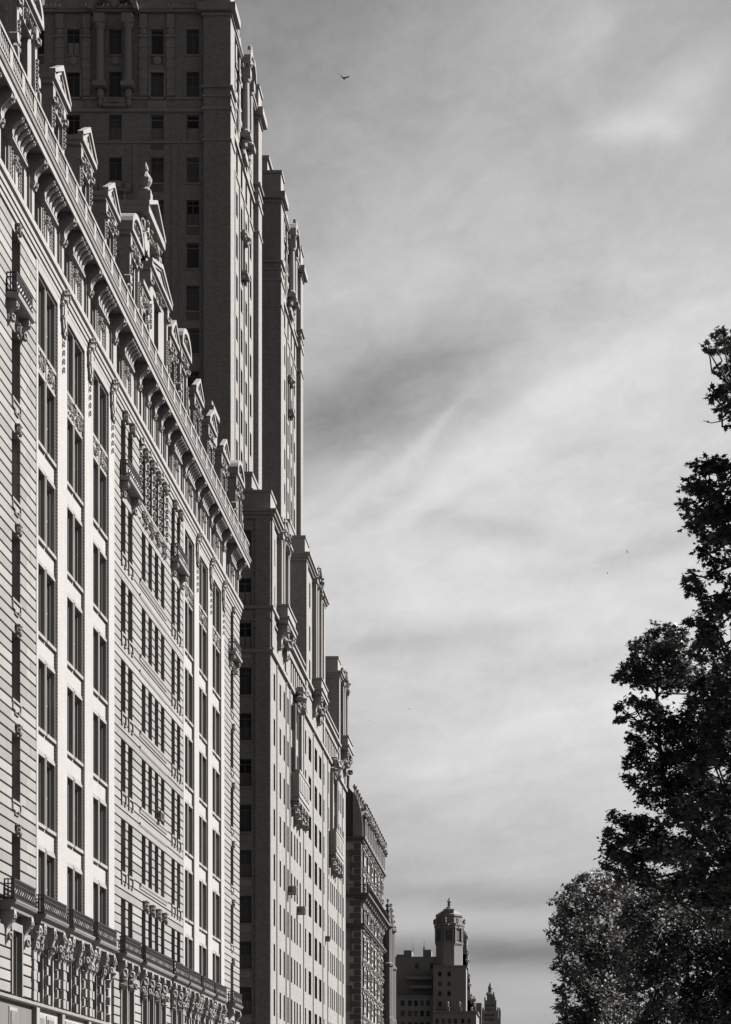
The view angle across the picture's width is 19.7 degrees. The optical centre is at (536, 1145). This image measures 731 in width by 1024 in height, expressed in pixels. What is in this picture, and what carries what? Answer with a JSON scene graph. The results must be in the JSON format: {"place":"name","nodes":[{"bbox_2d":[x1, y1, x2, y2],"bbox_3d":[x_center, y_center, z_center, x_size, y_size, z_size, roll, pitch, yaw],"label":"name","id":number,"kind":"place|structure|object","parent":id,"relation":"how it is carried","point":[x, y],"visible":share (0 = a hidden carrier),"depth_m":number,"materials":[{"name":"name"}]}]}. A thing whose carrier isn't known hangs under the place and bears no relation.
{"place":"outdoors","nodes":[
{"label":"outdoors","id":0,"kind":"place"},
{"bbox_2d":[42,0,730,1023],"label":"sky","id":1,"kind":"structure","parent":0,"point":[513,217],"materials":[{"name":"grey"}]},
{"bbox_2d":[382,899,396,1023],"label":"house","id":2,"kind":"structure","parent":0,"point":[389,987],"depth_m":283.78,"materials":[{"name":"stone"}]},
{"bbox_2d":[543,868,661,1023],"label":"plane tree","id":3,"kind":"object","parent":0,"point":[597,995],"visible":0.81,"depth_m":90.14,"materials":[{"name":"grey plant"}]},
{"bbox_2d":[593,619,730,931],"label":"oak tree","id":4,"kind":"object","parent":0,"point":[674,671],"visible":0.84,"depth_m":59.47,"materials":[{"name":"black plant"}]},
{"bbox_2d":[609,865,730,1023],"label":"ash tree","id":5,"kind":"object","parent":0,"point":[663,971],"visible":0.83,"depth_m":76.54,"materials":[{"name":"black plant"}]},
{"bbox_2d":[643,325,730,938],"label":"maple tree","id":6,"kind":"object","parent":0,"point":[715,513],"visible":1,"depth_m":47.48,"materials":[{"name":"black plant"}]},
{"bbox_3d":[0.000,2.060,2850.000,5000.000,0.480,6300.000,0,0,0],"label":"ground","id":7,"kind":"structure","parent":0,"visible":0},
{"bbox_2d":[0,0,250,1023],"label":"apartment house","id":8,"kind":"structure","parent":7,"relation":"on","point":[124,554],"depth_m":96.30,"materials":[{"name":"grey stone"}]},
{"bbox_2d":[36,852,39,913],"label":"window","id":9,"kind":"structure","parent":8,"relation":"in","point":[38,852],"depth_m":85.04,"materials":[{"name":"black glass"}]},
{"bbox_2d":[38,757,39,821],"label":"window","id":10,"kind":"structure","parent":8,"relation":"in","point":[38,757],"depth_m":85.04,"materials":[{"name":"black glass"}]},
{"bbox_2d":[38,663,39,726],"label":"window","id":11,"kind":"structure","parent":8,"relation":"in","point":[38,663],"depth_m":85.04,"materials":[{"name":"black glass"}]},
{"bbox_2d":[38,568,39,631],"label":"window","id":12,"kind":"structure","parent":8,"relation":"in","point":[38,568],"depth_m":85.04,"materials":[{"name":"black glass"}]},
{"bbox_2d":[38,474,39,535],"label":"window","id":13,"kind":"structure","parent":8,"relation":"in","point":[38,474],"depth_m":85.04,"materials":[{"name":"black glass"}]},
{"bbox_2d":[38,380,39,440],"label":"window","id":14,"kind":"structure","parent":8,"relation":"in","point":[38,380],"depth_m":85.04,"materials":[{"name":"black glass"}]},
{"bbox_2d":[38,285,39,345],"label":"window","id":15,"kind":"structure","parent":8,"relation":"in","point":[38,285],"depth_m":85.04,"materials":[{"name":"black glass"}]},
{"bbox_2d":[47,764,49,828],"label":"window","id":16,"kind":"structure","parent":8,"relation":"in","point":[48,767],"depth_m":86.80,"materials":[{"name":"black glass"}]},
{"bbox_2d":[47,672,49,734],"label":"window","id":17,"kind":"structure","parent":8,"relation":"in","point":[48,675],"depth_m":86.80,"materials":[{"name":"black glass"}]},
{"bbox_2d":[47,579,49,641],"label":"window","id":18,"kind":"structure","parent":8,"relation":"in","point":[48,582],"depth_m":86.80,"materials":[{"name":"black glass"}]},
{"bbox_2d":[47,486,49,547],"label":"window","id":19,"kind":"structure","parent":8,"relation":"in","point":[48,490],"depth_m":86.80,"materials":[{"name":"black glass"}]},
{"bbox_2d":[47,393,49,454],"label":"window","id":20,"kind":"structure","parent":8,"relation":"in","point":[48,397],"depth_m":86.80,"materials":[{"name":"black glass"}]},
{"bbox_2d":[47,301,49,361],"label":"window","id":21,"kind":"structure","parent":8,"relation":"in","point":[48,305],"depth_m":86.80,"materials":[{"name":"glass"}]},
{"bbox_2d":[47,857,49,896],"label":"window","id":22,"kind":"structure","parent":8,"relation":"in","point":[48,859],"depth_m":86.80,"materials":[{"name":"glass"}]},
{"bbox_2d":[67,780,68,840],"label":"window","id":23,"kind":"structure","parent":8,"relation":"in","point":[67,780],"depth_m":90.23,"materials":[{"name":"glass"}]},
{"bbox_2d":[67,691,68,750],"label":"window","id":24,"kind":"structure","parent":8,"relation":"in","point":[67,691],"depth_m":90.21,"materials":[{"name":"glass"}]},
{"bbox_2d":[67,602,68,661],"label":"window","id":25,"kind":"structure","parent":8,"relation":"in","point":[67,602],"depth_m":90.23,"materials":[{"name":"glass"}]},
{"bbox_2d":[67,513,68,571],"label":"window","id":26,"kind":"structure","parent":8,"relation":"in","point":[67,513],"depth_m":90.23,"materials":[{"name":"glass"}]},
{"bbox_2d":[67,424,68,481],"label":"window","id":27,"kind":"structure","parent":8,"relation":"in","point":[67,424],"depth_m":90.21,"materials":[{"name":"glass"}]},
{"bbox_2d":[67,336,68,391],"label":"window","id":28,"kind":"structure","parent":8,"relation":"in","point":[67,336],"depth_m":90.23,"materials":[{"name":"glass"}]},
{"bbox_2d":[67,869,68,927],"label":"window","id":29,"kind":"structure","parent":8,"relation":"in","point":[67,869],"depth_m":90.26,"materials":[{"name":"glass"}]},
{"bbox_2d":[75,786,77,846],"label":"window","id":30,"kind":"structure","parent":8,"relation":"in","point":[76,789],"depth_m":91.99,"materials":[{"name":"glass"}]},
{"bbox_2d":[75,699,77,758],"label":"window","id":31,"kind":"structure","parent":8,"relation":"in","point":[76,702],"depth_m":91.99,"materials":[{"name":"glass"}]},
{"bbox_2d":[75,611,77,670],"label":"window","id":32,"kind":"structure","parent":8,"relation":"in","point":[76,615],"depth_m":91.99,"materials":[{"name":"glass"}]},
{"bbox_2d":[75,524,77,582],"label":"window","id":33,"kind":"structure","parent":8,"relation":"in","point":[76,528],"depth_m":91.99,"materials":[{"name":"glass"}]},
{"bbox_2d":[75,436,77,494],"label":"window","id":34,"kind":"structure","parent":8,"relation":"in","point":[76,441],"depth_m":91.99,"materials":[{"name":"glass"}]},
{"bbox_2d":[75,349,77,406],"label":"window","id":35,"kind":"structure","parent":8,"relation":"in","point":[76,354],"depth_m":91.99,"materials":[{"name":"glass"}]},
{"bbox_2d":[75,874,77,910],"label":"window","id":36,"kind":"structure","parent":8,"relation":"in","point":[76,876],"depth_m":91.99,"materials":[{"name":"glass"}]},
{"bbox_2d":[93,800,93,856],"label":"window","id":37,"kind":"structure","parent":8,"relation":"in","point":[93,800],"depth_m":95.42,"materials":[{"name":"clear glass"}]},
{"bbox_2d":[93,716,93,771],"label":"window","id":38,"kind":"structure","parent":8,"relation":"in","point":[93,716],"depth_m":95.42,"materials":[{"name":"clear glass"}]},
{"bbox_2d":[93,632,93,686],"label":"window","id":39,"kind":"structure","parent":8,"relation":"in","point":[93,632],"depth_m":95.42,"materials":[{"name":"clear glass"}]},
{"bbox_2d":[93,548,93,601],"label":"window","id":40,"kind":"structure","parent":8,"relation":"in","point":[93,548],"depth_m":95.42,"materials":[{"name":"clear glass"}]},
{"bbox_2d":[93,464,93,517],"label":"window","id":41,"kind":"structure","parent":8,"relation":"in","point":[93,464],"depth_m":95.42,"materials":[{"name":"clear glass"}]},
{"bbox_2d":[93,381,93,432],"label":"window","id":42,"kind":"structure","parent":8,"relation":"in","point":[93,381],"depth_m":95.42,"materials":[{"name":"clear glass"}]},
{"bbox_2d":[93,884,93,921],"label":"window","id":43,"kind":"structure","parent":8,"relation":"in","point":[93,884],"depth_m":95.42,"materials":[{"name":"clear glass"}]},
{"bbox_2d":[100,806,101,862],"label":"window","id":44,"kind":"structure","parent":8,"relation":"in","point":[100,806],"depth_m":97.19,"materials":[{"name":"glass"}]},
{"bbox_2d":[100,723,101,778],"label":"window","id":45,"kind":"structure","parent":8,"relation":"in","point":[100,723],"depth_m":97.19,"materials":[{"name":"glass"}]},
{"bbox_2d":[100,640,101,695],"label":"window","id":46,"kind":"structure","parent":8,"relation":"in","point":[100,640],"depth_m":97.19,"materials":[{"name":"glass"}]},
{"bbox_2d":[100,558,101,611],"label":"window","id":47,"kind":"structure","parent":8,"relation":"in","point":[100,558],"depth_m":97.19,"materials":[{"name":"glass"}]},
{"bbox_2d":[100,475,101,528],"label":"window","id":48,"kind":"structure","parent":8,"relation":"in","point":[100,475],"depth_m":97.19,"materials":[{"name":"glass"}]},
{"bbox_2d":[100,392,101,444],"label":"window","id":49,"kind":"structure","parent":8,"relation":"in","point":[100,392],"depth_m":97.19,"materials":[{"name":"glass"}]},
{"bbox_2d":[100,888,101,922],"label":"window","id":50,"kind":"structure","parent":8,"relation":"in","point":[100,888],"depth_m":97.19,"materials":[{"name":"glass"}]},
{"bbox_2d":[153,810,163,821],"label":"air conditioner","id":51,"kind":"object","parent":8,"relation":"attached to","point":[159,815],"visible":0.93,"depth_m":109.38,"materials":[{"name":"grey metal"}]},
{"bbox_2d":[188,874,188,918],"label":"window","id":52,"kind":"structure","parent":8,"relation":"in","point":[188,874],"depth_m":121.60,"materials":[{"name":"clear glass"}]},
{"bbox_2d":[188,808,188,852],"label":"window","id":53,"kind":"structure","parent":8,"relation":"in","point":[188,808],"depth_m":121.60,"materials":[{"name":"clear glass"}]},
{"bbox_2d":[188,742,188,785],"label":"window","id":54,"kind":"structure","parent":8,"relation":"in","point":[188,742],"depth_m":121.60,"materials":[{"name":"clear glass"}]},
{"bbox_2d":[188,676,188,718],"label":"window","id":55,"kind":"structure","parent":8,"relation":"in","point":[188,676],"depth_m":121.60,"materials":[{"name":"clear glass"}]},
{"bbox_2d":[188,611,188,651],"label":"window","id":56,"kind":"structure","parent":8,"relation":"in","point":[188,611],"depth_m":121.60,"materials":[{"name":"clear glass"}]},
{"bbox_2d":[188,545,188,585],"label":"window","id":57,"kind":"structure","parent":8,"relation":"in","point":[188,545],"depth_m":121.60,"materials":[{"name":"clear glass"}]},
{"bbox_2d":[188,940,188,980],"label":"window","id":58,"kind":"structure","parent":8,"relation":"in","point":[188,940],"depth_m":121.60,"materials":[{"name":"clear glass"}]},
{"bbox_2d":[202,885,202,927],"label":"window","id":59,"kind":"structure","parent":8,"relation":"in","point":[202,885],"depth_m":126.69,"materials":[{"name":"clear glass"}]},
{"bbox_2d":[202,822,202,863],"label":"window","id":60,"kind":"structure","parent":8,"relation":"in","point":[202,822],"depth_m":126.69,"materials":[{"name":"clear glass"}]},
{"bbox_2d":[202,759,202,799],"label":"window","id":61,"kind":"structure","parent":8,"relation":"in","point":[202,759],"depth_m":126.69,"materials":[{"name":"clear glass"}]},
{"bbox_2d":[202,695,202,735],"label":"window","id":62,"kind":"structure","parent":8,"relation":"in","point":[202,695],"depth_m":126.69,"materials":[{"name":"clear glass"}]},
{"bbox_2d":[202,632,202,671],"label":"window","id":63,"kind":"structure","parent":8,"relation":"in","point":[202,632],"depth_m":126.69,"materials":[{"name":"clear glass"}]},
{"bbox_2d":[202,569,202,607],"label":"window","id":64,"kind":"structure","parent":8,"relation":"in","point":[202,569],"depth_m":126.69,"materials":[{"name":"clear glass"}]},
{"bbox_2d":[202,949,202,988],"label":"window","id":65,"kind":"structure","parent":8,"relation":"in","point":[202,949],"depth_m":126.69,"materials":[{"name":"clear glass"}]},
{"bbox_2d":[216,896,216,937],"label":"window","id":66,"kind":"structure","parent":8,"relation":"in","point":[216,896],"depth_m":132.03,"materials":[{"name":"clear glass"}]},
{"bbox_2d":[216,836,216,875],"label":"window","id":67,"kind":"structure","parent":8,"relation":"in","point":[216,836],"depth_m":132.03,"materials":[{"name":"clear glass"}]},
{"bbox_2d":[216,775,216,814],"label":"window","id":68,"kind":"structure","parent":8,"relation":"in","point":[216,775],"depth_m":132.03,"materials":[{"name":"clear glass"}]},
{"bbox_2d":[216,714,216,752],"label":"window","id":69,"kind":"structure","parent":8,"relation":"in","point":[216,714],"depth_m":132.03,"materials":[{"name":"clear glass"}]},
{"bbox_2d":[216,654,216,691],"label":"window","id":70,"kind":"structure","parent":8,"relation":"in","point":[216,654],"depth_m":132.03,"materials":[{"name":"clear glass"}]},
{"bbox_2d":[216,593,216,630],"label":"window","id":71,"kind":"structure","parent":8,"relation":"in","point":[216,593],"depth_m":132.03,"materials":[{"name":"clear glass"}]},
{"bbox_2d":[216,957,216,995],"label":"window","id":72,"kind":"structure","parent":8,"relation":"in","point":[216,957],"depth_m":132.03,"materials":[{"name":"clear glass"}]},
{"bbox_2d":[37,0,353,1023],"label":"twin tower house","id":73,"kind":"structure","parent":7,"relation":"on","point":[169,92],"depth_m":162.61,"materials":[{"name":"grey stone"}]},
{"bbox_2d":[37,31,43,53],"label":"window","id":74,"kind":"structure","parent":73,"relation":"in","point":[40,50],"depth_m":162.64,"materials":[{"name":"black glass"}]},
{"bbox_2d":[67,30,79,53],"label":"window","id":75,"kind":"structure","parent":73,"relation":"in","point":[73,36],"depth_m":162.60,"materials":[{"name":"black glass"}]},
{"bbox_2d":[67,73,79,96],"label":"window","id":76,"kind":"structure","parent":73,"relation":"in","point":[73,79],"depth_m":162.64,"materials":[{"name":"black glass"}]},
{"bbox_2d":[67,116,79,133],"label":"window","id":77,"kind":"structure","parent":73,"relation":"in","point":[74,121],"depth_m":162.64,"materials":[{"name":"black glass"}]},
{"bbox_2d":[109,30,121,53],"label":"window","id":78,"kind":"structure","parent":73,"relation":"in","point":[115,36],"depth_m":162.64,"materials":[{"name":"black glass"}]},
{"bbox_2d":[109,73,121,96],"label":"window","id":79,"kind":"structure","parent":73,"relation":"in","point":[115,90],"depth_m":162.64,"materials":[{"name":"black glass"}]},
{"bbox_2d":[109,116,121,139],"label":"window","id":80,"kind":"structure","parent":73,"relation":"in","point":[115,122],"depth_m":162.60,"materials":[{"name":"black glass"}]},
{"bbox_2d":[109,158,121,181],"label":"window","id":81,"kind":"structure","parent":73,"relation":"in","point":[115,164],"depth_m":162.64,"materials":[{"name":"black glass"}]},
{"bbox_2d":[151,30,163,53],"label":"window","id":82,"kind":"structure","parent":73,"relation":"in","point":[157,36],"depth_m":162.64,"materials":[{"name":"black glass"}]},
{"bbox_2d":[151,73,163,96],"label":"window","id":83,"kind":"structure","parent":73,"relation":"in","point":[157,79],"depth_m":162.64,"materials":[{"name":"black glass"}]},
{"bbox_2d":[151,116,163,139],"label":"window","id":84,"kind":"structure","parent":73,"relation":"in","point":[157,122],"depth_m":162.60,"materials":[{"name":"black glass"}]},
{"bbox_2d":[151,158,163,181],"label":"window","id":85,"kind":"structure","parent":73,"relation":"in","point":[157,164],"depth_m":162.60,"materials":[{"name":"black glass"}]},
{"bbox_2d":[158,201,163,224],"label":"window","id":86,"kind":"structure","parent":73,"relation":"in","point":[161,203],"depth_m":162.60,"materials":[{"name":"black glass"}]},
{"bbox_2d":[187,30,198,53],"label":"window","id":87,"kind":"structure","parent":73,"relation":"in","point":[192,35],"depth_m":162.64,"materials":[{"name":"black glass"}]},
{"bbox_2d":[187,73,198,96],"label":"window","id":88,"kind":"structure","parent":73,"relation":"in","point":[192,78],"depth_m":162.60,"materials":[{"name":"black glass"}]},
{"bbox_2d":[187,116,198,139],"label":"window","id":89,"kind":"structure","parent":73,"relation":"in","point":[192,121],"depth_m":162.60,"materials":[{"name":"black glass"}]},
{"bbox_2d":[187,158,198,181],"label":"window","id":90,"kind":"structure","parent":73,"relation":"in","point":[192,163],"depth_m":162.64,"materials":[{"name":"black glass"}]},
{"bbox_2d":[187,201,198,224],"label":"window","id":91,"kind":"structure","parent":73,"relation":"in","point":[192,206],"depth_m":162.60,"materials":[{"name":"black glass"}]},
{"bbox_2d":[187,244,198,267],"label":"window","id":92,"kind":"structure","parent":73,"relation":"in","point":[192,249],"depth_m":162.64,"materials":[{"name":"black glass"}]},
{"bbox_2d":[187,286,198,310],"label":"window","id":93,"kind":"structure","parent":73,"relation":"in","point":[192,291],"depth_m":162.64,"materials":[{"name":"black glass"}]},
{"bbox_2d":[187,329,198,352],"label":"window","id":94,"kind":"structure","parent":73,"relation":"in","point":[193,333],"depth_m":162.64,"materials":[{"name":"black glass"}]},
{"bbox_2d":[187,372,198,386],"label":"window","id":95,"kind":"structure","parent":73,"relation":"in","point":[194,375],"depth_m":162.64,"materials":[{"name":"black glass"}]},
{"bbox_2d":[239,578,251,604],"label":"window","id":96,"kind":"structure","parent":73,"relation":"in","point":[245,584],"depth_m":158.21,"materials":[{"name":"black glass"}]},
{"bbox_2d":[239,623,251,648],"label":"window","id":97,"kind":"structure","parent":73,"relation":"in","point":[245,634],"depth_m":158.21,"materials":[{"name":"black glass"}]},
{"bbox_2d":[239,668,251,694],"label":"window","id":98,"kind":"structure","parent":73,"relation":"in","point":[245,674],"depth_m":158.21,"materials":[{"name":"black glass"}]},
{"bbox_2d":[239,714,251,739],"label":"window","id":99,"kind":"structure","parent":73,"relation":"in","point":[245,720],"depth_m":158.21,"materials":[{"name":"black glass"}]},
{"bbox_2d":[239,759,251,785],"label":"window","id":100,"kind":"structure","parent":73,"relation":"in","point":[245,767],"depth_m":158.21,"materials":[{"name":"black glass"}]},
{"bbox_2d":[239,805,251,831],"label":"window","id":101,"kind":"structure","parent":73,"relation":"in","point":[245,811],"depth_m":158.21,"materials":[{"name":"black glass"}]},
{"bbox_2d":[239,850,251,876],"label":"window","id":102,"kind":"structure","parent":73,"relation":"in","point":[245,862],"depth_m":158.21,"materials":[{"name":"black glass"}]},
{"bbox_2d":[239,896,251,922],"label":"window","id":103,"kind":"structure","parent":73,"relation":"in","point":[245,902],"depth_m":158.21,"materials":[{"name":"black glass"}]},
{"bbox_2d":[239,942,251,968],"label":"window","id":104,"kind":"structure","parent":73,"relation":"in","point":[245,948],"depth_m":158.21,"materials":[{"name":"black glass"}]},
{"bbox_2d":[239,987,251,1013],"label":"window","id":105,"kind":"structure","parent":73,"relation":"in","point":[246,992],"depth_m":158.21,"materials":[{"name":"black glass"}]},
{"bbox_2d":[244,531,251,556],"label":"window","id":106,"kind":"structure","parent":73,"relation":"in","point":[248,534],"depth_m":158.21,"materials":[{"name":"black glass"}]},
{"bbox_2d":[287,886,296,894],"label":"air conditioner","id":107,"kind":"object","parent":73,"relation":"attached to","point":[291,890],"visible":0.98,"depth_m":168.53,"materials":[{"name":"grey metal"}]},
{"bbox_2d":[297,906,305,914],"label":"air conditioner","id":108,"kind":"object","parent":73,"relation":"attached to","point":[301,910],"visible":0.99,"depth_m":175.03,"materials":[{"name":"grey metal"}]},
{"bbox_2d":[325,936,330,941],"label":"air conditioner","id":109,"kind":"object","parent":73,"relation":"attached to","point":[327,938],"visible":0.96,"depth_m":198.65,"materials":[{"name":"grey metal"}]},
{"bbox_2d":[346,769,389,1023],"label":"mansard house","id":110,"kind":"structure","parent":7,"relation":"on","point":[367,922],"depth_m":240.81,"materials":[{"name":"grey stone"}]},
{"bbox_2d":[395,897,479,1023],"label":"octagon tower house","id":111,"kind":"structure","parent":7,"relation":"on","point":[430,989],"depth_m":724.42,"materials":[{"name":"grey stone"}]},
{"bbox_2d":[476,982,501,1023],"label":"spired tower house","id":112,"kind":"structure","parent":7,"relation":"on","point":[490,1012],"depth_m":1398.00,"materials":[{"name":"grey stone"}]}
]}

